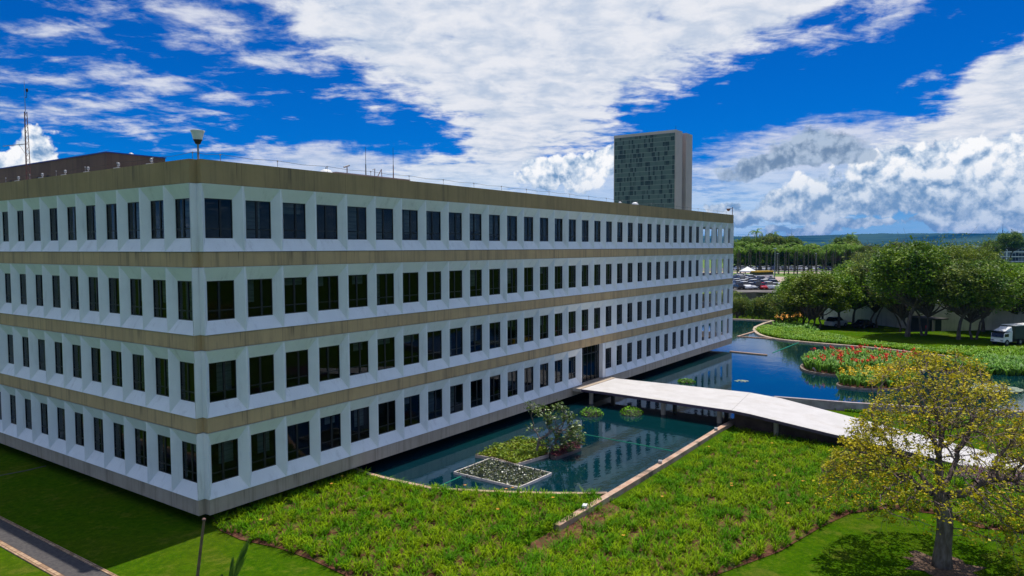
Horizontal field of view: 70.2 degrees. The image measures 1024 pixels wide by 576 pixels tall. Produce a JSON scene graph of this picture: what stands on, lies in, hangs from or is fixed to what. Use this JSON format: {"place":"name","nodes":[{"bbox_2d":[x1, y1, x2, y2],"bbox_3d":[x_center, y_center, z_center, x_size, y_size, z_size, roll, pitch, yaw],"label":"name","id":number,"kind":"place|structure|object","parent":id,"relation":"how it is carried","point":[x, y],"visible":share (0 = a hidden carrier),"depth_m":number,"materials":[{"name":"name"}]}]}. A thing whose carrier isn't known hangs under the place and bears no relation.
{"place":"outdoors","nodes":[
{"label":"outdoors","id":0,"kind":"place"},
{"bbox_2d":[0,519,109,575],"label":"road","id":1,"kind":"structure","parent":0,"point":[54,558],"depth_m":29.25,"materials":[{"name":"grey asphalt"}]},
{"bbox_2d":[0,151,165,182],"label":"roof plant room","id":2,"kind":"object","parent":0,"point":[98,160],"visible":0.3,"depth_m":52.66,"materials":[{"name":"brown"}]},
{"bbox_2d":[0,262,1023,575],"bbox_3d":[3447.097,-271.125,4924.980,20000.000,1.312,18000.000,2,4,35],"label":"ground","id":3,"kind":"structure","parent":0,"point":[112,528],"depth_m":31.51,"materials":[{"name":"green plant"}]},
{"bbox_2d":[0,540,64,575],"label":"kerb","id":4,"kind":"structure","parent":3,"relation":"on","point":[29,559],"depth_m":28.61,"materials":[{"name":"concrete"}]},
{"bbox_2d":[0,516,117,575],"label":"kerb","id":5,"kind":"structure","parent":3,"relation":"on","point":[60,548],"depth_m":29.66,"materials":[{"name":"concrete"}]},
{"bbox_2d":[196,518,205,575],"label":"thin pole","id":6,"kind":"object","parent":3,"relation":"on","point":[200,548],"visible":1,"depth_m":16.98,"materials":[{"name":"grey metal"}]},
{"bbox_2d":[220,539,249,575],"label":"young palm","id":7,"kind":"object","parent":3,"relation":"on","point":[235,569],"visible":1,"depth_m":12.99,"materials":[{"name":"green plant"}]},
{"bbox_2d":[0,159,733,515],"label":"office building","id":8,"kind":"structure","parent":3,"relation":"on","point":[198,337],"depth_m":39.22,"materials":[{"name":"white concrete"}]},
{"bbox_2d":[6,85,30,179],"bbox_3d":[-31.030,-9.332,45.573,3.901,6.812,0.322,2,4,35],"label":"antenna mast","id":9,"kind":"object","parent":8,"relation":"on","point":[25,152],"visible":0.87,"depth_m":44.68,"materials":[{"name":"metal"}]},
{"bbox_2d":[75,412,83,445],"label":"window","id":10,"kind":"structure","parent":8,"relation":"in","point":[81,415],"depth_m":38.43,"materials":[{"name":"black glass"}]},
{"bbox_2d":[86,205,95,239],"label":"window","id":11,"kind":"structure","parent":8,"relation":"in","point":[93,231],"depth_m":36.63,"materials":[{"name":"black glass"}]},
{"bbox_2d":[89,277,98,311],"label":"window","id":12,"kind":"structure","parent":8,"relation":"in","point":[96,278],"depth_m":36.74,"materials":[{"name":"black glass"}]},
{"bbox_2d":[106,204,117,239],"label":"window","id":13,"kind":"structure","parent":8,"relation":"in","point":[114,205],"depth_m":35.36,"materials":[{"name":"black glass"}]},
{"bbox_2d":[109,278,119,313],"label":"window","id":14,"kind":"structure","parent":8,"relation":"in","point":[116,304],"depth_m":35.64,"materials":[{"name":"black glass"}]},
{"bbox_2d":[111,351,121,386],"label":"window","id":15,"kind":"structure","parent":8,"relation":"in","point":[119,353],"depth_m":35.76,"materials":[{"name":"black glass"}]},
{"bbox_2d":[114,423,124,459],"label":"window","id":16,"kind":"structure","parent":8,"relation":"in","point":[120,426],"depth_m":36.07,"materials":[{"name":"black glass"}]},
{"bbox_2d":[128,202,139,238],"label":"window","id":17,"kind":"structure","parent":8,"relation":"in","point":[136,230],"depth_m":34.58,"materials":[{"name":"black glass"}]},
{"bbox_2d":[130,279,142,315],"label":"window","id":18,"kind":"structure","parent":8,"relation":"in","point":[139,280],"depth_m":34.42,"materials":[{"name":"black glass"}]},
{"bbox_2d":[132,354,144,391],"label":"window","id":19,"kind":"structure","parent":8,"relation":"in","point":[141,381],"depth_m":34.96,"materials":[{"name":"black glass"}]},
{"bbox_2d":[135,428,146,466],"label":"window","id":20,"kind":"structure","parent":8,"relation":"in","point":[144,444],"depth_m":34.77,"materials":[{"name":"black glass"}]},
{"bbox_2d":[151,200,163,238],"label":"window","id":21,"kind":"structure","parent":8,"relation":"in","point":[160,201],"depth_m":32.99,"materials":[{"name":"black glass"}]},
{"bbox_2d":[153,280,166,317],"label":"window","id":22,"kind":"structure","parent":8,"relation":"in","point":[161,282],"depth_m":33.55,"materials":[{"name":"black glass"}]},
{"bbox_2d":[155,357,168,396],"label":"window","id":23,"kind":"structure","parent":8,"relation":"in","point":[166,380],"depth_m":33.63,"materials":[{"name":"black glass"}]},
{"bbox_2d":[158,435,170,473],"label":"window","id":24,"kind":"structure","parent":8,"relation":"in","point":[165,438],"depth_m":33.67,"materials":[{"name":"black glass"}]},
{"bbox_2d":[175,198,189,237],"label":"window","id":25,"kind":"structure","parent":8,"relation":"in","point":[185,202],"depth_m":32.19,"materials":[{"name":"black glass"}]},
{"bbox_2d":[178,281,192,320],"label":"window","id":26,"kind":"structure","parent":8,"relation":"in","point":[189,315],"depth_m":32.41,"materials":[{"name":"black glass"}]},
{"bbox_2d":[180,361,194,401],"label":"window","id":27,"kind":"structure","parent":8,"relation":"in","point":[188,391],"depth_m":32.30,"materials":[{"name":"black glass"}]},
{"bbox_2d":[182,441,196,482],"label":"window","id":28,"kind":"structure","parent":8,"relation":"in","point":[192,446],"depth_m":32.43,"materials":[{"name":"black glass"}]},
{"bbox_2d":[190,129,204,158],"bbox_3d":[-13.552,-6.007,31.468,0.580,1.608,0.580,2,4,35],"label":"roof lamp","id":29,"kind":"object","parent":8,"relation":"on","point":[197,135],"visible":0.95,"depth_m":31.30,"materials":[{"name":"glass"}]},
{"bbox_2d":[204,198,232,237],"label":"window","id":30,"kind":"structure","parent":8,"relation":"in","point":[220,228],"depth_m":32.13,"materials":[{"name":"black glass"}]},
{"bbox_2d":[207,280,234,320],"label":"window","id":31,"kind":"structure","parent":8,"relation":"in","point":[218,282],"depth_m":32.20,"materials":[{"name":"black glass"}]},
{"bbox_2d":[209,360,236,402],"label":"window","id":32,"kind":"structure","parent":8,"relation":"in","point":[223,369],"depth_m":32.76,"materials":[{"name":"black glass"}]},
{"bbox_2d":[211,438,238,482],"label":"window","id":33,"kind":"structure","parent":8,"relation":"in","point":[225,449],"depth_m":33.03,"materials":[{"name":"black glass"}]},
{"bbox_2d":[245,200,270,238],"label":"window","id":34,"kind":"structure","parent":8,"relation":"in","point":[253,229],"depth_m":33.79,"materials":[{"name":"black glass"}]},
{"bbox_2d":[247,278,272,316],"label":"window","id":35,"kind":"structure","parent":8,"relation":"in","point":[250,282],"depth_m":33.97,"materials":[{"name":"black glass"}]},
{"bbox_2d":[249,354,273,394],"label":"window","id":36,"kind":"structure","parent":8,"relation":"in","point":[259,357],"depth_m":34.06,"materials":[{"name":"black glass"}]},
{"bbox_2d":[251,429,275,471],"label":"window","id":37,"kind":"structure","parent":8,"relation":"in","point":[263,445],"depth_m":34.55,"materials":[{"name":"black glass"}]},
{"bbox_2d":[283,203,305,238],"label":"window","id":38,"kind":"structure","parent":8,"relation":"in","point":[288,208],"depth_m":35.48,"materials":[{"name":"black glass"}]},
{"bbox_2d":[284,277,306,313],"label":"window","id":39,"kind":"structure","parent":8,"relation":"in","point":[294,281],"depth_m":35.67,"materials":[{"name":"black glass"}]},
{"bbox_2d":[286,349,308,387],"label":"window","id":40,"kind":"structure","parent":8,"relation":"in","point":[298,371],"depth_m":35.83,"materials":[{"name":"black glass"}]},
{"bbox_2d":[287,421,309,460],"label":"window","id":41,"kind":"structure","parent":8,"relation":"in","point":[296,425],"depth_m":35.91,"materials":[{"name":"black glass"}]},
{"bbox_2d":[316,204,337,238],"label":"window","id":42,"kind":"structure","parent":8,"relation":"in","point":[325,231],"depth_m":36.97,"materials":[{"name":"black glass"}]},
{"bbox_2d":[318,276,338,310],"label":"window","id":43,"kind":"structure","parent":8,"relation":"in","point":[320,278],"depth_m":37.28,"materials":[{"name":"black glass"}]},
{"bbox_2d":[319,345,339,381],"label":"window","id":44,"kind":"structure","parent":8,"relation":"in","point":[327,348],"depth_m":37.36,"materials":[{"name":"black glass"}]},
{"bbox_2d":[320,414,340,451],"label":"window","id":45,"kind":"structure","parent":8,"relation":"in","point":[330,420],"depth_m":37.73,"materials":[{"name":"black glass"}]},
{"bbox_2d":[0,210,698,429],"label":"windows","id":46,"kind":"structure","parent":8,"relation":"in","point":[628,304],"depth_m":64.46,"materials":[{"name":"black glass"}]},
{"bbox_2d":[347,206,366,239],"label":"window","id":47,"kind":"structure","parent":8,"relation":"in","point":[352,212],"depth_m":38.84,"materials":[{"name":"black glass"}]},
{"bbox_2d":[348,274,367,307],"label":"window","id":48,"kind":"structure","parent":8,"relation":"in","point":[356,279],"depth_m":39.02,"materials":[{"name":"black glass"}]},
{"bbox_2d":[349,341,367,375],"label":"window","id":49,"kind":"structure","parent":8,"relation":"in","point":[357,346],"depth_m":39.18,"materials":[{"name":"black glass"}]},
{"bbox_2d":[351,406,368,442],"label":"window","id":50,"kind":"structure","parent":8,"relation":"in","point":[358,413],"depth_m":39.49,"materials":[{"name":"black glass"}]},
{"bbox_2d":[2,151,720,212],"bbox_3d":[-2.915,-6.975,54.548,33.361,0.400,77.548,7,8,65],"label":"lightning conductor","id":51,"kind":"object","parent":8,"relation":"on","point":[314,165],"visible":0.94,"depth_m":38.22,"materials":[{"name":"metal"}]},
{"bbox_2d":[376,208,392,239],"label":"window","id":52,"kind":"structure","parent":8,"relation":"in","point":[380,232],"depth_m":40.44,"materials":[{"name":"black glass"}]},
{"bbox_2d":[377,273,393,304],"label":"window","id":53,"kind":"structure","parent":8,"relation":"in","point":[378,277],"depth_m":40.60,"materials":[{"name":"black glass"}]},
{"bbox_2d":[377,337,394,369],"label":"window","id":54,"kind":"structure","parent":8,"relation":"in","point":[384,341],"depth_m":40.82,"materials":[{"name":"black glass"}]},
{"bbox_2d":[378,400,395,434],"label":"window","id":55,"kind":"structure","parent":8,"relation":"in","point":[387,405],"depth_m":40.99,"materials":[{"name":"black glass"}]},
{"bbox_2d":[402,210,417,239],"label":"window","id":56,"kind":"structure","parent":8,"relation":"in","point":[407,213],"depth_m":42.22,"materials":[{"name":"black glass"}]},
{"bbox_2d":[403,333,418,364],"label":"window","id":57,"kind":"structure","parent":8,"relation":"in","point":[406,338],"depth_m":42.49,"materials":[{"name":"black glass"}]},
{"bbox_2d":[404,394,419,426],"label":"window","id":58,"kind":"structure","parent":8,"relation":"in","point":[407,400],"depth_m":42.64,"materials":[{"name":"black glass"}]},
{"bbox_2d":[426,211,440,239],"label":"window","id":59,"kind":"structure","parent":8,"relation":"in","point":[427,224],"depth_m":43.73,"materials":[{"name":"black glass"}]},
{"bbox_2d":[428,389,441,419],"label":"window","id":60,"kind":"structure","parent":8,"relation":"in","point":[432,394],"depth_m":44.43,"materials":[{"name":"black glass"}]},
{"bbox_2d":[450,384,462,413],"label":"window","id":61,"kind":"structure","parent":8,"relation":"in","point":[453,405],"depth_m":46.08,"materials":[{"name":"black glass"}]},
{"bbox_2d":[470,213,480,240],"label":"window","id":62,"kind":"structure","parent":8,"relation":"in","point":[472,216],"depth_m":47.19,"materials":[{"name":"black glass"}]},
{"bbox_2d":[470,324,481,352],"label":"window","id":63,"kind":"structure","parent":8,"relation":"in","point":[473,328],"depth_m":47.66,"materials":[{"name":"black glass"}]},
{"bbox_2d":[470,269,481,296],"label":"window","id":64,"kind":"structure","parent":8,"relation":"in","point":[473,273],"depth_m":47.39,"materials":[{"name":"black glass"}]},
{"bbox_2d":[489,215,499,240],"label":"window","id":65,"kind":"structure","parent":8,"relation":"in","point":[490,216],"depth_m":48.82,"materials":[{"name":"black glass"}]},
{"bbox_2d":[582,344,598,381],"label":"entrance door","id":66,"kind":"structure","parent":8,"relation":"in","point":[587,353],"depth_m":60.14,"materials":[{"name":"black glass"}]},
{"bbox_2d":[352,467,606,495],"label":"pond curb","id":67,"kind":"structure","parent":3,"relation":"on","point":[425,486],"depth_m":36.50,"materials":[{"name":"concrete"}]},
{"bbox_2d":[207,426,1023,575],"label":"planting bed","id":68,"kind":"object","parent":3,"relation":"on","point":[550,503],"visible":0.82,"depth_m":32.84,"materials":[{"name":"green plant"}]},
{"bbox_2d":[947,463,1023,487],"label":"purple groundcover","id":69,"kind":"object","parent":68,"relation":"on","point":[977,475],"visible":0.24,"depth_m":39.32,"materials":[{"name":"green plant"}]},
{"bbox_2d":[553,418,733,530],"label":"retaining curb","id":70,"kind":"structure","parent":3,"relation":"on","point":[619,490],"depth_m":38.51,"materials":[{"name":"concrete"}]},
{"bbox_2d":[702,291,778,313],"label":"retaining wall","id":71,"kind":"structure","parent":3,"relation":"on","point":[751,295],"depth_m":144.48,"materials":[{"name":"concrete"}]},
{"bbox_2d":[732,296,754,317],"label":"shrub","id":72,"kind":"object","parent":3,"relation":"on","point":[739,300],"visible":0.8,"depth_m":125.95,"materials":[{"name":"green plant"}]},
{"bbox_2d":[747,297,775,319],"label":"shrub","id":73,"kind":"object","parent":3,"relation":"on","point":[764,304],"visible":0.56,"depth_m":126.10,"materials":[{"name":"green plant"}]},
{"bbox_2d":[754,293,784,321],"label":"shrub","id":74,"kind":"object","parent":3,"relation":"on","point":[773,298],"visible":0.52,"depth_m":126.15,"materials":[{"name":"green plant"}]},
{"bbox_2d":[763,296,801,322],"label":"shrub","id":75,"kind":"object","parent":3,"relation":"on","point":[774,311],"visible":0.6,"depth_m":123.54,"materials":[{"name":"green plant"}]},
{"bbox_2d":[778,305,806,323],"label":"shrub","id":76,"kind":"object","parent":3,"relation":"on","point":[798,315],"visible":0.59,"depth_m":122.76,"materials":[{"name":"green plant"}]},
{"bbox_2d":[772,269,819,323],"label":"tree","id":77,"kind":"object","parent":3,"relation":"on","point":[782,286],"visible":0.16,"depth_m":125.76,"materials":[{"name":"green plant"}]},
{"bbox_2d":[772,321,819,330],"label":"bank planting","id":78,"kind":"object","parent":3,"relation":"on","point":[788,324],"visible":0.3,"depth_m":113.95,"materials":[{"name":"green plant"}]},
{"bbox_2d":[581,378,1023,471],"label":"footbridge","id":79,"kind":"object","parent":3,"relation":"on","point":[757,412],"visible":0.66,"depth_m":50.10,"materials":[{"name":"white concrete"}]},
{"bbox_2d":[572,377,614,391],"bbox_3d":[6.742,7.802,59.200,0.720,0.235,5.986,2,4,35],"label":"landing","id":80,"kind":"object","parent":79,"relation":"on","point":[577,388],"visible":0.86,"depth_m":58.41,"materials":[{"name":"beige concrete"}]},
{"bbox_2d":[774,269,851,329],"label":"tree","id":81,"kind":"object","parent":3,"relation":"on","point":[802,285],"visible":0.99,"depth_m":117.00,"materials":[{"name":"green plant"}]},
{"bbox_2d":[824,316,847,326],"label":"parked car","id":82,"kind":"object","parent":3,"relation":"on","point":[831,321],"visible":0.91,"depth_m":122.39,"materials":[{"name":"white paint"}]},
{"bbox_2d":[807,264,871,327],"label":"tree","id":83,"kind":"object","parent":3,"relation":"on","point":[852,294],"visible":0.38,"depth_m":118.22,"materials":[{"name":"green plant"}]},
{"bbox_2d":[755,324,949,354],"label":"bank planting","id":84,"kind":"object","parent":3,"relation":"on","point":[800,333],"visible":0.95,"depth_m":94.43,"materials":[{"name":"green plant"}]},
{"bbox_2d":[833,264,875,325],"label":"tree","id":85,"kind":"object","parent":3,"relation":"on","point":[853,315],"visible":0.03,"depth_m":122.85,"materials":[{"name":"green plant"}]},
{"bbox_2d":[753,320,967,357],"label":"island curb","id":86,"kind":"structure","parent":3,"relation":"on","point":[762,324],"depth_m":92.57,"materials":[{"name":"beige concrete"}]},
{"bbox_2d":[842,255,882,327],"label":"tree","id":87,"kind":"object","parent":3,"relation":"on","point":[861,271],"visible":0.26,"depth_m":120.31,"materials":[{"name":"green plant"}]},
{"bbox_2d":[852,319,874,328],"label":"parked car","id":88,"kind":"object","parent":3,"relation":"on","point":[862,323],"visible":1,"depth_m":120.00,"materials":[{"name":"black paint"}]},
{"bbox_2d":[868,276,925,331],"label":"tree","id":89,"kind":"object","parent":3,"relation":"on","point":[901,311],"visible":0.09,"depth_m":110.91,"materials":[{"name":"green plant"}]},
{"bbox_2d":[774,396,1023,418],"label":"garden curb","id":90,"kind":"structure","parent":3,"relation":"on","point":[831,404],"depth_m":56.33,"materials":[{"name":"grey concrete"}]},
{"bbox_2d":[859,235,958,336],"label":"tree","id":91,"kind":"object","parent":3,"relation":"on","point":[886,262],"visible":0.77,"depth_m":96.20,"materials":[{"name":"green plant"}]},
{"bbox_2d":[812,348,1023,575],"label":"umbrella tree","id":92,"kind":"object","parent":3,"relation":"on","point":[942,549],"visible":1,"depth_m":28.43,"materials":[{"name":"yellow plant"}]},
{"bbox_2d":[819,300,1023,330],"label":"boundary wall","id":93,"kind":"structure","parent":3,"relation":"on","point":[992,320],"depth_m":113.55,"materials":[{"name":"white paint"}]},
{"bbox_2d":[880,245,963,335],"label":"tree","id":94,"kind":"object","parent":3,"relation":"on","point":[926,310],"visible":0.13,"depth_m":98.45,"materials":[{"name":"green plant"}]},
{"bbox_2d":[906,315,948,331],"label":"guard hut","id":95,"kind":"object","parent":3,"relation":"on","point":[935,323],"visible":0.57,"depth_m":109.78,"materials":[{"name":"paint"}]},
{"bbox_2d":[834,408,1023,426],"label":"bank planting","id":96,"kind":"object","parent":3,"relation":"on","point":[858,411],"visible":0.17,"depth_m":53.40,"materials":[{"name":"green plant"}]},
{"bbox_2d":[904,550,986,575],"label":"mulch patch","id":97,"kind":"object","parent":3,"relation":"on","point":[921,561],"visible":0.81,"depth_m":28.79,"materials":[{"name":"brown soil"}]},
{"bbox_2d":[897,229,1010,262],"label":"tree","id":98,"kind":"object","parent":3,"relation":"on","point":[968,253],"visible":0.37,"depth_m":206.15,"materials":[{"name":"green plant"}]},
{"bbox_2d":[918,256,1012,339],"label":"tree","id":99,"kind":"object","parent":3,"relation":"on","point":[966,278],"visible":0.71,"depth_m":92.95,"materials":[{"name":"green plant"}]},
{"bbox_2d":[936,345,1023,357],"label":"bank planting","id":100,"kind":"object","parent":3,"relation":"on","point":[998,350],"visible":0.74,"depth_m":82.26,"materials":[{"name":"green plant"}]},
{"bbox_2d":[939,256,1023,331],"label":"tree","id":101,"kind":"object","parent":3,"relation":"on","point":[999,269],"visible":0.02,"depth_m":102.86,"materials":[{"name":"green plant"}]},
{"bbox_2d":[942,259,1023,339],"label":"tree","id":102,"kind":"object","parent":3,"relation":"on","point":[1005,285],"visible":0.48,"depth_m":92.39,"materials":[{"name":"green plant"}]},
{"bbox_2d":[964,245,1023,262],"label":"office block","id":103,"kind":"structure","parent":3,"relation":"on","point":[1017,256],"depth_m":545.40,"materials":[{"name":"white paint"}]},
{"bbox_2d":[981,239,1006,252],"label":"tree","id":104,"kind":"object","parent":3,"relation":"on","point":[999,246],"visible":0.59,"depth_m":437.26,"materials":[{"name":"green plant"}]},
{"bbox_2d":[968,353,1023,374],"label":"bank planting","id":105,"kind":"object","parent":3,"relation":"on","point":[1011,364],"visible":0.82,"depth_m":70.88,"materials":[{"name":"green plant"}]},
{"bbox_2d":[991,323,1023,345],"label":"truck","id":106,"kind":"object","parent":3,"relation":"on","point":[1006,334],"visible":1,"depth_m":89.91,"materials":[{"name":"white paint"}]},
{"bbox_2d":[995,229,1023,260],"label":"tree","id":107,"kind":"object","parent":3,"relation":"on","point":[1016,238],"visible":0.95,"depth_m":435.49,"materials":[{"name":"green plant"}]},
{"bbox_2d":[997,262,1023,313],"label":"tree","id":108,"kind":"object","parent":3,"relation":"on","point":[1020,280],"visible":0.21,"depth_m":99.43,"materials":[{"name":"green plant"}]},
{"bbox_2d":[0,0,1023,236],"label":"sky","id":109,"kind":"structure","parent":0,"point":[802,117],"materials":[{"name":"blue"}]},
{"bbox_2d":[614,130,691,210],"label":"office tower","id":110,"kind":"structure","parent":0,"point":[655,168],"depth_m":564.82,"materials":[{"name":"concrete"}]},
{"bbox_2d":[357,320,1023,492],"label":"pond water","id":111,"kind":"structure","parent":0,"point":[604,464],"depth_m":51.04,"materials":[{"name":"blue liquid"}]},
{"bbox_2d":[453,458,551,489],"bbox_3d":[-0.470,10.004,39.254,4.513,0.572,3.295,2,4,35],"label":"lily raft","id":112,"kind":"object","parent":111,"relation":"on","point":[497,472],"visible":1,"depth_m":39.09,"materials":[{"name":"green plant"}]},
{"bbox_2d":[475,436,548,464],"bbox_3d":[0.541,9.631,43.303,3.684,0.861,5.078,2,4,35],"label":"planted raft","id":113,"kind":"object","parent":111,"relation":"on","point":[518,450],"visible":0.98,"depth_m":42.49,"materials":[{"name":"green plant"}]},
{"bbox_2d":[549,440,582,459],"bbox_3d":[3.256,9.641,43.485,1.345,0.904,3.650,2,4,35],"label":"planter box","id":114,"kind":"object","parent":111,"relation":"in","point":[560,453],"visible":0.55,"depth_m":42.68,"materials":[{"name":"red plant"}]},
{"bbox_2d":[524,399,586,451],"bbox_3d":[2.590,8.159,42.941,3.721,3.344,2.237,0,3,8],"label":"pond tree","id":115,"kind":"object","parent":114,"relation":"in","point":[549,418],"visible":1,"depth_m":42.65,"materials":[{"name":"green plant"}]},
{"bbox_2d":[580,406,603,416],"bbox_3d":[5.802,8.969,53.252,1.771,0.648,1.820,2,4,35],"label":"floating clump","id":116,"kind":"object","parent":111,"relation":"on","point":[593,412],"visible":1,"depth_m":52.87,"materials":[{"name":"green plant"}]},
{"bbox_2d":[620,406,643,416],"bbox_3d":[8.742,8.963,53.380,1.828,0.628,1.795,2,4,35],"label":"floating clump","id":117,"kind":"object","parent":111,"relation":"on","point":[633,411],"visible":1,"depth_m":52.99,"materials":[{"name":"green plant"}]},
{"bbox_2d":[800,344,924,375],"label":"red flower island","id":118,"kind":"structure","parent":111,"relation":"in","point":[826,362],"depth_m":71.60,"materials":[{"name":"plant"}]},
{"bbox_2d":[833,362,920,390],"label":"yellow flower island","id":119,"kind":"structure","parent":111,"relation":"in","point":[853,378],"depth_m":63.15,"materials":[{"name":"plant"}]},
{"bbox_2d":[937,354,979,372],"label":"leafy island","id":120,"kind":"structure","parent":111,"relation":"on","point":[960,362],"depth_m":70.80,"materials":[{"name":"plant"}]},
{"bbox_2d":[702,259,818,293],"bbox_3d":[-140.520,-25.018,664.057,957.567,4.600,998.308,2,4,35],"label":"terrace","id":121,"kind":"structure","parent":0,"point":[779,275],"depth_m":264.90,"materials":[{"name":"grey concrete"}]},
{"bbox_2d":[735,235,765,255],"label":"tree","id":122,"kind":"object","parent":121,"relation":"on","point":[748,239],"visible":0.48,"depth_m":315.71,"materials":[{"name":"green plant"}]},
{"bbox_2d":[755,231,787,265],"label":"tree","id":123,"kind":"object","parent":121,"relation":"on","point":[772,238],"visible":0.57,"depth_m":314.00,"materials":[{"name":"green plant"}]},
{"bbox_2d":[777,234,804,264],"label":"tree","id":124,"kind":"object","parent":121,"relation":"on","point":[792,239],"visible":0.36,"depth_m":313.23,"materials":[{"name":"green plant"}]},
{"bbox_2d":[828,233,860,243],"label":"tree","id":125,"kind":"object","parent":121,"relation":"on","point":[846,239],"visible":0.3,"depth_m":304.39,"materials":[{"name":"green plant"}]},
{"bbox_2d":[846,245,890,266],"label":"tree","id":126,"kind":"object","parent":121,"relation":"on","point":[866,256],"visible":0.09,"depth_m":208.07,"materials":[{"name":"green plant"}]},
{"bbox_2d":[703,268,834,271],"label":"car park","id":127,"kind":"structure","parent":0,"point":[773,270],"depth_m":276.61,"materials":[{"name":"grey asphalt"}]},
{"bbox_2d":[821,243,848,261],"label":"tree","id":128,"kind":"object","parent":127,"relation":"on","point":[829,255],"visible":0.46,"depth_m":278.81,"materials":[{"name":"green plant"}]},
{"bbox_2d":[703,233,1023,248],"bbox_3d":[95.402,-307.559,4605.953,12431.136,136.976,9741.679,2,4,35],"label":"hills","id":129,"kind":"structure","parent":0,"point":[879,238],"depth_m":5123.97,"materials":[{"name":"green plant"}]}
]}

